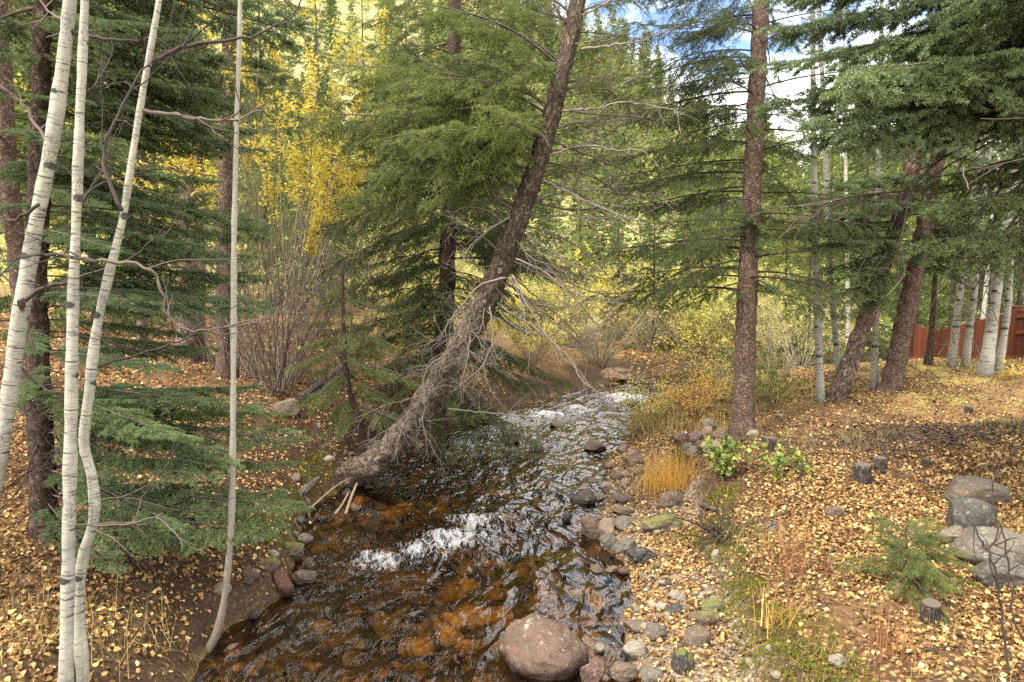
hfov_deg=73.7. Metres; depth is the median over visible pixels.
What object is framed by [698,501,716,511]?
fallen branch
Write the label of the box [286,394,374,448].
bare shrub
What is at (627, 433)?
cobble
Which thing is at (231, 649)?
cobble
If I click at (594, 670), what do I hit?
rock
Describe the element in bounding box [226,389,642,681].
stream bed stones
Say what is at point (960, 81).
spruce tree
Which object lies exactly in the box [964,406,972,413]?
tree stump
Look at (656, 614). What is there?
cobble
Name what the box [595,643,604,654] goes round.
rock
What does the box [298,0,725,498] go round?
fir tree
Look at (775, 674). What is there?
cobble
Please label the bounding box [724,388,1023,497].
bark chips
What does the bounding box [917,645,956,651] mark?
fallen branch
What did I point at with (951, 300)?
conifer tree
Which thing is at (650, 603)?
cobble
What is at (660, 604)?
rock
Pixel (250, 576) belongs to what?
rock
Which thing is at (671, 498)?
rock
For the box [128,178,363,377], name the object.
willow shrub
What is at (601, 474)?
cobble
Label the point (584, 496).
rock
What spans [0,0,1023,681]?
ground
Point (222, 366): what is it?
pine tree
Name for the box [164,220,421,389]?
willow shrub
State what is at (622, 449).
cobble
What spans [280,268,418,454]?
young spruce
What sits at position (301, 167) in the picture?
willow shrub
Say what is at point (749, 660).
cobble
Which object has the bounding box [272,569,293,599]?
rock
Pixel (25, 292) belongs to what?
aspen tree
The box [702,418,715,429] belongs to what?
rock
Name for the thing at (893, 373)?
spruce tree
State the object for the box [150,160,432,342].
willow shrub
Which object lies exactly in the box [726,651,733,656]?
cobble
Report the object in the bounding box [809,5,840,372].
aspen tree
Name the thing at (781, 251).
conifer tree
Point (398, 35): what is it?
conifer tree
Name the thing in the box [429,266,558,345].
leafy shrub
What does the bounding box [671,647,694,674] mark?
rock
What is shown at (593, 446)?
rock
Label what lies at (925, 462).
tree stump
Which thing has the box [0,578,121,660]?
grass tuft
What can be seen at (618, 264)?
conifer tree
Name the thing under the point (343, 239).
conifer tree
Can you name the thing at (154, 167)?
conifer tree
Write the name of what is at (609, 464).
cobble
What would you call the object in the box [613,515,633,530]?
rock
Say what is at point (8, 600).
dry grass
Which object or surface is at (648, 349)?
willow shrub
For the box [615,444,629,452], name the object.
rock
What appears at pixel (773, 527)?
rock
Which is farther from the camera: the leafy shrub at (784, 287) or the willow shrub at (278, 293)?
the leafy shrub at (784, 287)
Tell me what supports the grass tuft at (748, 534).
on the ground at (598, 588)
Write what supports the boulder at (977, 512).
on the ground at (598, 588)
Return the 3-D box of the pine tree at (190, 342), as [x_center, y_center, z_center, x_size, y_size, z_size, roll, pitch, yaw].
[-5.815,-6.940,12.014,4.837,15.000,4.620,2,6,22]
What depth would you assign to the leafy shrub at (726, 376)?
12.12 m
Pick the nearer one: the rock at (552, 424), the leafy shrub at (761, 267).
the rock at (552, 424)
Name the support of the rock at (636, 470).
on the ground at (598, 588)
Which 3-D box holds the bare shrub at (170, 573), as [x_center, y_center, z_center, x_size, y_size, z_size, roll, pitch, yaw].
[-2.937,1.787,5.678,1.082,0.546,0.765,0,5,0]
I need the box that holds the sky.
[521,0,1006,180]
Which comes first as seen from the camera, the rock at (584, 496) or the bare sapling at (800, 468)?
the bare sapling at (800, 468)
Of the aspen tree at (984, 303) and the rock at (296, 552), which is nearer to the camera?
the rock at (296, 552)
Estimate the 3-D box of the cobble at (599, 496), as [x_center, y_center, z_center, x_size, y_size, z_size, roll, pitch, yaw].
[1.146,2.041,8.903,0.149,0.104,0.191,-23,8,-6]
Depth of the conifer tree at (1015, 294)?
24.62 m
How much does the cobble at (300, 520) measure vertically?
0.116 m
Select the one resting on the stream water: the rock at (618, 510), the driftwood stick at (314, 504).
the driftwood stick at (314, 504)
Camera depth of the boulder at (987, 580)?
5.38 m
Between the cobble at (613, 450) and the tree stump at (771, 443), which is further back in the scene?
the cobble at (613, 450)
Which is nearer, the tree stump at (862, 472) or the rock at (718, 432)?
the tree stump at (862, 472)
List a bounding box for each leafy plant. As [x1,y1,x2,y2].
[701,424,751,480]
[742,428,816,482]
[997,358,1023,377]
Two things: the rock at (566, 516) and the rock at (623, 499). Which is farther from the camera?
the rock at (623, 499)
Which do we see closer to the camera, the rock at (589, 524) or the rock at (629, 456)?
the rock at (589, 524)
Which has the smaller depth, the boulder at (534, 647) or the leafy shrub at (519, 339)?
the boulder at (534, 647)
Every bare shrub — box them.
[107,526,239,593]
[158,422,240,474]
[199,373,279,442]
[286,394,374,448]
[332,361,416,408]
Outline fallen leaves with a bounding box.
[0,308,1023,681]
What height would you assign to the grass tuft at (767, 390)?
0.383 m
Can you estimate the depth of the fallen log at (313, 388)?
11.58 m
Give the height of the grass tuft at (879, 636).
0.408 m
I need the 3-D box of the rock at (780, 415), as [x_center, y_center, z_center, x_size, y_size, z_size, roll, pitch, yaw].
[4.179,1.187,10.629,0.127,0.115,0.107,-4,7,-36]
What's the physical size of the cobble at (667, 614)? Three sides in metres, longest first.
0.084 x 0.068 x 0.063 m
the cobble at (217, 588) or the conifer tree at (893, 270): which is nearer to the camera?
the cobble at (217, 588)
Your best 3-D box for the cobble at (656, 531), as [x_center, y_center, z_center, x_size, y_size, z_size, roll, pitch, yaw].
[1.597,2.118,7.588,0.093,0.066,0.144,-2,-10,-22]
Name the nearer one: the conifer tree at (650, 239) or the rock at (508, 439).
the rock at (508, 439)
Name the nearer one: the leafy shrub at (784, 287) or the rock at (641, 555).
the rock at (641, 555)
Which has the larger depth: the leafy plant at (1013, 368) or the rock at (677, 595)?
the leafy plant at (1013, 368)
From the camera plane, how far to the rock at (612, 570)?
6.89 m
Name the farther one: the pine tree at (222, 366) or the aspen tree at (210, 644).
the pine tree at (222, 366)
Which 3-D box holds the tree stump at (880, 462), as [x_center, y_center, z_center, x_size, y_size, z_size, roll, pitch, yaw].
[4.352,1.501,8.094,0.189,0.257,0.196,0,5,0]
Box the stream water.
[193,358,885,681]
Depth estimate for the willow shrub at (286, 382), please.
10.58 m
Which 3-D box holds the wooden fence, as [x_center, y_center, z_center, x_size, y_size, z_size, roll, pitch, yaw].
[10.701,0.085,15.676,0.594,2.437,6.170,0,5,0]
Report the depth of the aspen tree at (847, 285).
16.88 m
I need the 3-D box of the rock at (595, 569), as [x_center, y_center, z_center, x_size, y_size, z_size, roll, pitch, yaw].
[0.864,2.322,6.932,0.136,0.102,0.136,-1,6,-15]
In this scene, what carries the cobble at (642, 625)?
on the ground at (598, 588)
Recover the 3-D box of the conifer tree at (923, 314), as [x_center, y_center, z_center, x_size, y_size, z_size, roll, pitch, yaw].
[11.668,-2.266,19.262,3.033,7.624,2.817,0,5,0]
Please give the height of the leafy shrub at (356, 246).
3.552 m
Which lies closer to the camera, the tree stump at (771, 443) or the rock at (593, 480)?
the tree stump at (771, 443)
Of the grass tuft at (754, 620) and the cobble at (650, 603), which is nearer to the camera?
the grass tuft at (754, 620)
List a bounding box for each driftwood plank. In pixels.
[334,492,348,514]
[344,483,357,514]
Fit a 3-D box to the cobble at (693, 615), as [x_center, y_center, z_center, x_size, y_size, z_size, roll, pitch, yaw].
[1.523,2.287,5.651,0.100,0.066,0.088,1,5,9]
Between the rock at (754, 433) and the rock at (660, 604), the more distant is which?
the rock at (754, 433)
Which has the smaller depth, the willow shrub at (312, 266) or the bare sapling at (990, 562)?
the bare sapling at (990, 562)
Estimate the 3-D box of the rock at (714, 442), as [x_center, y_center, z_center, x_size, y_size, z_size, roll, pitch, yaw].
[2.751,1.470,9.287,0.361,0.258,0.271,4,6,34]
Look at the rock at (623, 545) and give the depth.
7.26 m
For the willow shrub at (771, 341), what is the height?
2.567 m
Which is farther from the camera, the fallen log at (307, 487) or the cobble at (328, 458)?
the cobble at (328, 458)
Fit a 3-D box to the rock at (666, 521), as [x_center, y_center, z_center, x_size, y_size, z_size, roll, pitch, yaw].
[1.683,2.064,7.673,0.500,0.214,0.289,0,5,0]
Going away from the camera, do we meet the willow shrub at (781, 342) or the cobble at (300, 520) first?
the cobble at (300, 520)
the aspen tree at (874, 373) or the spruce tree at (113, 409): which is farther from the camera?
the aspen tree at (874, 373)
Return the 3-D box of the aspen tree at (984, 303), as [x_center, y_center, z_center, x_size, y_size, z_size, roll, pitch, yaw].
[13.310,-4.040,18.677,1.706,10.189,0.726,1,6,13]
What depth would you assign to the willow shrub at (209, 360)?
12.57 m
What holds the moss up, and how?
on the ground at (598, 588)
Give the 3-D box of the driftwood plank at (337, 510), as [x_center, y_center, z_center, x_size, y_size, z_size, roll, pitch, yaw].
[-2.139,2.043,8.607,0.032,0.127,0.518,0,5,5]
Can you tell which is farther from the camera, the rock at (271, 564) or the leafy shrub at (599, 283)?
the leafy shrub at (599, 283)
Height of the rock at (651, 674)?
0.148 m
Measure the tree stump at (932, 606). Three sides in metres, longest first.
0.266 x 0.158 x 0.156 m
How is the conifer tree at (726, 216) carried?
on the ground at (598, 588)
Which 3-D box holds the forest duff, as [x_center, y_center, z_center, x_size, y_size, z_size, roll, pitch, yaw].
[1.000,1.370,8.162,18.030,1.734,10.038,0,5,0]
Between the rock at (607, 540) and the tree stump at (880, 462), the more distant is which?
the tree stump at (880, 462)
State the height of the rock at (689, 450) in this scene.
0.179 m
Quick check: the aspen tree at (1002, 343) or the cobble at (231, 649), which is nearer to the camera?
the cobble at (231, 649)
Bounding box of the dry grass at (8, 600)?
[0,332,1023,681]
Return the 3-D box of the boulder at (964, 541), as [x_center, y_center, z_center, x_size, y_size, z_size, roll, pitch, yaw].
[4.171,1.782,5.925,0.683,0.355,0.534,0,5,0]
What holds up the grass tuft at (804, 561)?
on the ground at (598, 588)
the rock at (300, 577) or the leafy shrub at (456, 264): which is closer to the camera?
the rock at (300, 577)
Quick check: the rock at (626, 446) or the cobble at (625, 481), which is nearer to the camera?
the cobble at (625, 481)
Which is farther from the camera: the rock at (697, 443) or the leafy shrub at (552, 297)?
the leafy shrub at (552, 297)
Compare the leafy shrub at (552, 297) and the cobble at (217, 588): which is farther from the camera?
the leafy shrub at (552, 297)
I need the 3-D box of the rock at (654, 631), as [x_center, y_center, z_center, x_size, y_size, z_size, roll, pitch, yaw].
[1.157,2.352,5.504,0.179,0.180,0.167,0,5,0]
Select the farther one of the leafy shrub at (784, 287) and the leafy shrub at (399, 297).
the leafy shrub at (784, 287)
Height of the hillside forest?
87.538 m
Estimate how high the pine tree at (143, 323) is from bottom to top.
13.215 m
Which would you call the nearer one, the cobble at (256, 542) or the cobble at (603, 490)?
the cobble at (256, 542)
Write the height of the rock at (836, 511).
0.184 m
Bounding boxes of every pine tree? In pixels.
[13,1,321,362]
[23,0,258,346]
[125,0,362,379]
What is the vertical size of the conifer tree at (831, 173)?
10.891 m
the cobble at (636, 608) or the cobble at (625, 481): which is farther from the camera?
the cobble at (625, 481)
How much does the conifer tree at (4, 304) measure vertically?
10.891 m
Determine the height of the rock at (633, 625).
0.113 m
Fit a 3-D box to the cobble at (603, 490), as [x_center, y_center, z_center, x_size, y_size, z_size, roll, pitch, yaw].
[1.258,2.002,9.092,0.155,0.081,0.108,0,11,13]
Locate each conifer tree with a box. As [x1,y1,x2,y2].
[0,3,164,341]
[83,15,241,291]
[205,1,353,289]
[241,0,387,317]
[313,0,410,278]
[368,6,466,255]
[457,48,536,278]
[549,115,616,313]
[585,181,642,339]
[609,164,681,351]
[661,156,720,324]
[684,113,740,297]
[756,126,824,340]
[756,151,850,368]
[794,105,866,306]
[811,137,928,357]
[849,27,963,328]
[870,153,963,359]
[890,141,1014,335]
[920,134,1023,319]
[966,152,1023,319]
[1001,268,1023,301]
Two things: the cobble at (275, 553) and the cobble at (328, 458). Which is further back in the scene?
the cobble at (328, 458)
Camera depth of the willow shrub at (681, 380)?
12.68 m
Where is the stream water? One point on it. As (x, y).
(316, 650)
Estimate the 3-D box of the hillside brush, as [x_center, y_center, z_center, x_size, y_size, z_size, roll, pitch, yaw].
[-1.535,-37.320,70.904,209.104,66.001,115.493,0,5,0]
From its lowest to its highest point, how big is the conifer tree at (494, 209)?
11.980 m
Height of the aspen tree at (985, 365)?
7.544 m
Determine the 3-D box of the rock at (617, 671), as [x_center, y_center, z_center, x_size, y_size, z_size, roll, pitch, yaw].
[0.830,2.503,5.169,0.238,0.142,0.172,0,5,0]
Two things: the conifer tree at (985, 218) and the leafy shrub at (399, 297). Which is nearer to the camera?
the leafy shrub at (399, 297)
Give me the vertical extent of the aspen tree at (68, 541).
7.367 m
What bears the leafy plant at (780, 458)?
on the ground at (598, 588)
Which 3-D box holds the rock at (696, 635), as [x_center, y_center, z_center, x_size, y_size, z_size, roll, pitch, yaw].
[1.422,2.307,5.280,0.222,0.190,0.177,0,5,0]
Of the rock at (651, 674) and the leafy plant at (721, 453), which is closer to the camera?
the rock at (651, 674)
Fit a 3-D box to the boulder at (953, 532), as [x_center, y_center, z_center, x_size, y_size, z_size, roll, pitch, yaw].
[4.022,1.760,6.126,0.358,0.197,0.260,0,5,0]
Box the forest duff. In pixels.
[0,346,1023,681]
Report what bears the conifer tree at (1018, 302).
on the ground at (598, 588)
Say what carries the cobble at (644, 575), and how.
on the ground at (598, 588)
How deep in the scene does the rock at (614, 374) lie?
17.00 m
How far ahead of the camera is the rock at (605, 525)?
7.71 m
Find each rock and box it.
[242,567,258,585]
[258,556,280,572]
[272,398,301,416]
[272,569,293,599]
[284,541,303,561]
[291,569,316,585]
[298,533,313,544]
[349,503,361,511]
[499,432,518,445]
[528,445,543,451]
[550,421,562,428]
[562,510,570,522]
[570,488,595,505]
[580,515,600,541]
[580,656,605,681]
[584,440,606,452]
[587,477,597,484]
[590,564,603,575]
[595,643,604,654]
[598,367,632,381]
[598,518,614,536]
[599,533,615,549]
[605,565,618,575]
[606,661,637,681]
[610,472,623,480]
[611,536,636,554]
[612,505,633,515]
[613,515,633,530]
[614,495,633,504]
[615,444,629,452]
[618,567,629,574]
[621,449,643,466]
[622,640,646,660]
[623,399,639,406]
[623,619,643,633]
[626,547,656,563]
[629,467,643,475]
[640,514,682,531]
[640,666,663,681]
[645,621,666,640]
[655,601,665,611]
[658,490,680,508]
[664,602,683,615]
[667,590,686,601]
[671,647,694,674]
[674,431,686,441]
[681,443,691,449]
[681,624,710,647]
[684,445,699,456]
[686,431,702,442]
[694,440,702,450]
[695,610,719,627]
[699,597,723,611]
[700,426,712,440]
[700,439,728,454]
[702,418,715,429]
[711,428,728,439]
[746,429,758,436]
[763,521,778,530]
[776,413,784,418]
[824,505,845,518]
[828,653,846,666]
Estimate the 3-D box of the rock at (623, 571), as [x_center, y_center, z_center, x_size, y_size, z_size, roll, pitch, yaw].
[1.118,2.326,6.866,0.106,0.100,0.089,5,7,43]
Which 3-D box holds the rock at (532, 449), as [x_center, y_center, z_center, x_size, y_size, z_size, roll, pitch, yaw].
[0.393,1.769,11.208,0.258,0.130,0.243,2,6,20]
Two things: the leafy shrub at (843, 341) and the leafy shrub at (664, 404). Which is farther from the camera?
the leafy shrub at (843, 341)
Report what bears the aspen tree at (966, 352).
on the ground at (598, 588)
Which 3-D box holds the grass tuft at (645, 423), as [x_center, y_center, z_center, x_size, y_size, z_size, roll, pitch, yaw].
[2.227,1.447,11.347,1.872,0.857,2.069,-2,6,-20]
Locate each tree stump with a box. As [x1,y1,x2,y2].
[761,436,775,454]
[852,462,871,485]
[871,456,886,473]
[920,598,941,624]
[921,457,928,467]
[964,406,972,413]
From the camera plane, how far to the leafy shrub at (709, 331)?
19.46 m
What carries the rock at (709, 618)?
on the ground at (598, 588)
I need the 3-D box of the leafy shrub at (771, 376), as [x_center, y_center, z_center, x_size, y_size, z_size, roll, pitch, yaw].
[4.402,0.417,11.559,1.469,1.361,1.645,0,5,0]
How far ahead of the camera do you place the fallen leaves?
6.74 m
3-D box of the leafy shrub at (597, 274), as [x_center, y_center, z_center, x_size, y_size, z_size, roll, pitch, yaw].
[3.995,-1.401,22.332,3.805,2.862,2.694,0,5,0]
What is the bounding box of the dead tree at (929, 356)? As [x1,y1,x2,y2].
[923,219,938,365]
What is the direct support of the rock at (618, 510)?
on the ground at (598, 588)
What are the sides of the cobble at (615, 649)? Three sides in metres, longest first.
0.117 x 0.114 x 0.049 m
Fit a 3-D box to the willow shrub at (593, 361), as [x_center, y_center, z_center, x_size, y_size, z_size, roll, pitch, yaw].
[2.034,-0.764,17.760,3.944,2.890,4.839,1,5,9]
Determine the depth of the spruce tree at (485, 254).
11.61 m
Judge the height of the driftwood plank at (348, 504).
0.179 m
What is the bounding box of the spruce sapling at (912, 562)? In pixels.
[831,509,981,629]
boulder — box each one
[499,614,588,681]
[938,525,962,543]
[944,476,1010,504]
[946,497,995,527]
[950,526,1023,564]
[972,557,1023,588]
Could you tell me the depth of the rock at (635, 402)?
14.28 m
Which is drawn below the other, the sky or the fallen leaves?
the fallen leaves
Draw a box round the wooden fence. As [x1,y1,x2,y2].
[909,306,1023,360]
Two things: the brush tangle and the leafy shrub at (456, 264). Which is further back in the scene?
the leafy shrub at (456, 264)
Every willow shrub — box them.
[14,0,441,387]
[60,180,413,373]
[111,168,367,370]
[115,42,479,396]
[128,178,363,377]
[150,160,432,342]
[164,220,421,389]
[175,116,465,373]
[263,228,468,380]
[519,257,674,367]
[575,263,735,352]
[615,263,735,397]
[706,252,853,377]
[728,273,854,368]
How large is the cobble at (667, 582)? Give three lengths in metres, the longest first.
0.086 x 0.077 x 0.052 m
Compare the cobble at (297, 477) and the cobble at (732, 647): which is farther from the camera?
the cobble at (297, 477)
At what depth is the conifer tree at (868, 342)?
20.61 m
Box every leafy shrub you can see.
[298,198,397,287]
[357,254,459,338]
[379,215,492,290]
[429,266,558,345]
[498,283,585,364]
[509,259,581,343]
[519,246,612,335]
[535,267,642,347]
[556,230,684,328]
[594,259,684,337]
[603,363,695,422]
[625,254,737,345]
[648,276,736,354]
[649,351,732,418]
[662,227,787,337]
[670,329,734,402]
[706,271,801,340]
[718,337,825,402]
[724,263,812,326]
[757,257,845,351]
[765,255,860,332]
[788,293,881,363]
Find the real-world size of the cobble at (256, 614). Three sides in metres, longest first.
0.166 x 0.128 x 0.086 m
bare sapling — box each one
[782,457,814,514]
[960,459,1023,678]
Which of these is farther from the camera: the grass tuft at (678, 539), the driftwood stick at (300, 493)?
the driftwood stick at (300, 493)
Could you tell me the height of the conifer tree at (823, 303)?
7.078 m
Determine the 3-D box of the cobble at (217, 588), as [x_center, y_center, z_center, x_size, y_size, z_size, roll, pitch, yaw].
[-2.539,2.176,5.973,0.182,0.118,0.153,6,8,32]
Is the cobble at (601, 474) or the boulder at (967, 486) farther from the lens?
the cobble at (601, 474)
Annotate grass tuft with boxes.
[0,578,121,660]
[15,579,204,681]
[593,402,699,439]
[597,441,714,499]
[619,396,726,441]
[651,525,708,557]
[674,367,812,399]
[709,507,827,561]
[736,583,823,656]
[754,504,872,580]
[849,585,931,666]
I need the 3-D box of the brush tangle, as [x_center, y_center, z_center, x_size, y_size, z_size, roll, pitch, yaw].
[2.106,1.832,6.943,1.322,0.584,0.952,4,7,37]
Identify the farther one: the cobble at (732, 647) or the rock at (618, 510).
the rock at (618, 510)
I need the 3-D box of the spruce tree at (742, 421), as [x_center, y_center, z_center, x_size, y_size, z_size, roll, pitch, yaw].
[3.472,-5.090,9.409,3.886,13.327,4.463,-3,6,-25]
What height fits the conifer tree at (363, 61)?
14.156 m
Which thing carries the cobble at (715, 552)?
on the ground at (598, 588)
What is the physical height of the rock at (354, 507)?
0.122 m
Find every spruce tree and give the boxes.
[0,0,144,418]
[0,0,326,580]
[305,0,606,489]
[581,0,911,439]
[731,0,1023,361]
[772,5,1021,402]
[821,14,1023,395]
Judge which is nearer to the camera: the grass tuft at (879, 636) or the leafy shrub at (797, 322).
the grass tuft at (879, 636)
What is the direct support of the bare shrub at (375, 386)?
on the ground at (598, 588)
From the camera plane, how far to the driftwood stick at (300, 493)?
8.19 m
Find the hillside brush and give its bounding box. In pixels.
[0,4,1023,347]
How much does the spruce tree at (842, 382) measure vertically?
8.908 m
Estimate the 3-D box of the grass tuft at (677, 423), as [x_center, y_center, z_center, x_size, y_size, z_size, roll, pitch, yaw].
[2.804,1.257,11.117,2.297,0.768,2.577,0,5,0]
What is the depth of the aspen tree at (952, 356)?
12.42 m
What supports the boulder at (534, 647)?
on the ground at (598, 588)
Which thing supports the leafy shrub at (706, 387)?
on the ground at (598, 588)
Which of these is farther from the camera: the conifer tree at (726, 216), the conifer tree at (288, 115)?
the conifer tree at (726, 216)
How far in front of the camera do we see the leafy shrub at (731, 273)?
24.16 m
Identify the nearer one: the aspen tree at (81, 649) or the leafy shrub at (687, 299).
the aspen tree at (81, 649)
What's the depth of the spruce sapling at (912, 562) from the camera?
5.21 m
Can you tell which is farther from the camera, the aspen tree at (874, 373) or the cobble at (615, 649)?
the aspen tree at (874, 373)
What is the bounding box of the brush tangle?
[641,491,785,560]
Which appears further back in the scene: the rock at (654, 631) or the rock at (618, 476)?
the rock at (618, 476)
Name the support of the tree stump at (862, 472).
on the ground at (598, 588)
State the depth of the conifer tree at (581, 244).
29.49 m
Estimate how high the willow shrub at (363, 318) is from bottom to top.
3.208 m
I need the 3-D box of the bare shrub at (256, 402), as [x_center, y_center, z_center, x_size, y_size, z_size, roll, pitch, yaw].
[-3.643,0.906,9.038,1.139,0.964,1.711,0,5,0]
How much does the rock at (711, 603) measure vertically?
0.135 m
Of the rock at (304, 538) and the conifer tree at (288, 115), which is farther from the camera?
the conifer tree at (288, 115)
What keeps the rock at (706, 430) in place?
on the ground at (598, 588)
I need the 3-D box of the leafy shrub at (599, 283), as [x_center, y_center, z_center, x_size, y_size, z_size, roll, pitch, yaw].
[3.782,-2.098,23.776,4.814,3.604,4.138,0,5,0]
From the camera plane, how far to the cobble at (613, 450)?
10.64 m
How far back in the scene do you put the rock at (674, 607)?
5.81 m
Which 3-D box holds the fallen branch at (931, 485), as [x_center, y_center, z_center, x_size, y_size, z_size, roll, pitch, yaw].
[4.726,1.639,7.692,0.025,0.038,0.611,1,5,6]
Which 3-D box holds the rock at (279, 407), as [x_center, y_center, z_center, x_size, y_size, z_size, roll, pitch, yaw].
[-3.436,1.021,10.424,0.440,0.301,0.314,0,5,0]
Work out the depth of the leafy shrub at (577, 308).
20.62 m
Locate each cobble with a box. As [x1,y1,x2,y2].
[213,582,231,595]
[223,643,242,657]
[248,608,261,620]
[250,537,261,543]
[269,550,279,557]
[291,473,300,481]
[296,516,305,525]
[323,455,334,462]
[595,492,605,501]
[596,472,605,476]
[600,481,612,487]
[601,488,610,493]
[605,461,616,469]
[610,645,620,652]
[612,446,618,454]
[619,447,626,452]
[619,477,629,486]
[624,431,630,437]
[633,605,640,612]
[640,573,647,580]
[640,622,646,630]
[647,600,654,607]
[652,529,660,534]
[652,613,663,617]
[664,578,670,584]
[664,611,670,617]
[690,612,696,620]
[711,549,718,557]
[725,644,737,650]
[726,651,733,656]
[745,657,752,666]
[770,670,781,679]
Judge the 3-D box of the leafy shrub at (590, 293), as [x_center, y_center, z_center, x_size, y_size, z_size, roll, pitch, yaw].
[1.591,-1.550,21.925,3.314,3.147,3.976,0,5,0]
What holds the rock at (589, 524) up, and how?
on the ground at (598, 588)
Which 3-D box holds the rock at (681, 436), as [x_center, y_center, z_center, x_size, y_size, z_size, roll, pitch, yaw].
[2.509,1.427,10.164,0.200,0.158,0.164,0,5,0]
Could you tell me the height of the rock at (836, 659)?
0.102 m
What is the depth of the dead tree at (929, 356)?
12.52 m
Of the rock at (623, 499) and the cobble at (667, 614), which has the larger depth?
the rock at (623, 499)
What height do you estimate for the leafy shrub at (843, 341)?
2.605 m
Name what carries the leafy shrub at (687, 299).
on the ground at (598, 588)
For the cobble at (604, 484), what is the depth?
9.28 m
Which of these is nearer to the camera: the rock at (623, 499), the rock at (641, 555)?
the rock at (641, 555)
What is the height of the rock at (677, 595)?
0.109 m
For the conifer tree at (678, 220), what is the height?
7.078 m
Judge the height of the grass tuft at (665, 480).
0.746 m
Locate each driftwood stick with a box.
[288,468,311,519]
[312,477,350,506]
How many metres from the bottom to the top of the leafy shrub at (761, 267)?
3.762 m
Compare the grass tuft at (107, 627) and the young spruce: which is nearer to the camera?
the grass tuft at (107, 627)
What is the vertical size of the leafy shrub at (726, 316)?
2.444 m
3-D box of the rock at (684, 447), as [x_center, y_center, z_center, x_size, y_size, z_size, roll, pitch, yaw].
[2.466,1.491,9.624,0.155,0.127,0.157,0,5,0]
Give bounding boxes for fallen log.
[296,365,342,401]
[298,476,320,495]
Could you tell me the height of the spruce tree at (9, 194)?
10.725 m
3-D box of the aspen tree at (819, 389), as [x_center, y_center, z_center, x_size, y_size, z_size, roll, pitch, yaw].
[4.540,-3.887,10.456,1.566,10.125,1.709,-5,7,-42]
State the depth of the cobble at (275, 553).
6.72 m
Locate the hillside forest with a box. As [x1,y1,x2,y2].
[0,0,1023,305]
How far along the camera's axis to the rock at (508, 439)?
11.65 m
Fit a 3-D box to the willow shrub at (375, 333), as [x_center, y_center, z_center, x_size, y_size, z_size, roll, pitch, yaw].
[-3.576,-1.577,12.602,5.671,4.630,4.750,-1,6,-14]
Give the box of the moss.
[225,447,882,681]
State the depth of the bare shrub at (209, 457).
7.63 m
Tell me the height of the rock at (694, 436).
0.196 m
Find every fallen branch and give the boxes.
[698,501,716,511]
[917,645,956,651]
[918,479,943,493]
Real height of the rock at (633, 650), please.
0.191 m
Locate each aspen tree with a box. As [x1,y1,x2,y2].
[0,0,210,496]
[0,0,332,681]
[32,0,301,681]
[205,0,349,652]
[792,4,824,402]
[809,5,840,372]
[828,9,854,344]
[870,2,883,388]
[946,137,1011,367]
[959,138,1021,377]
[960,134,994,366]
[980,140,1000,318]
[994,138,1022,370]

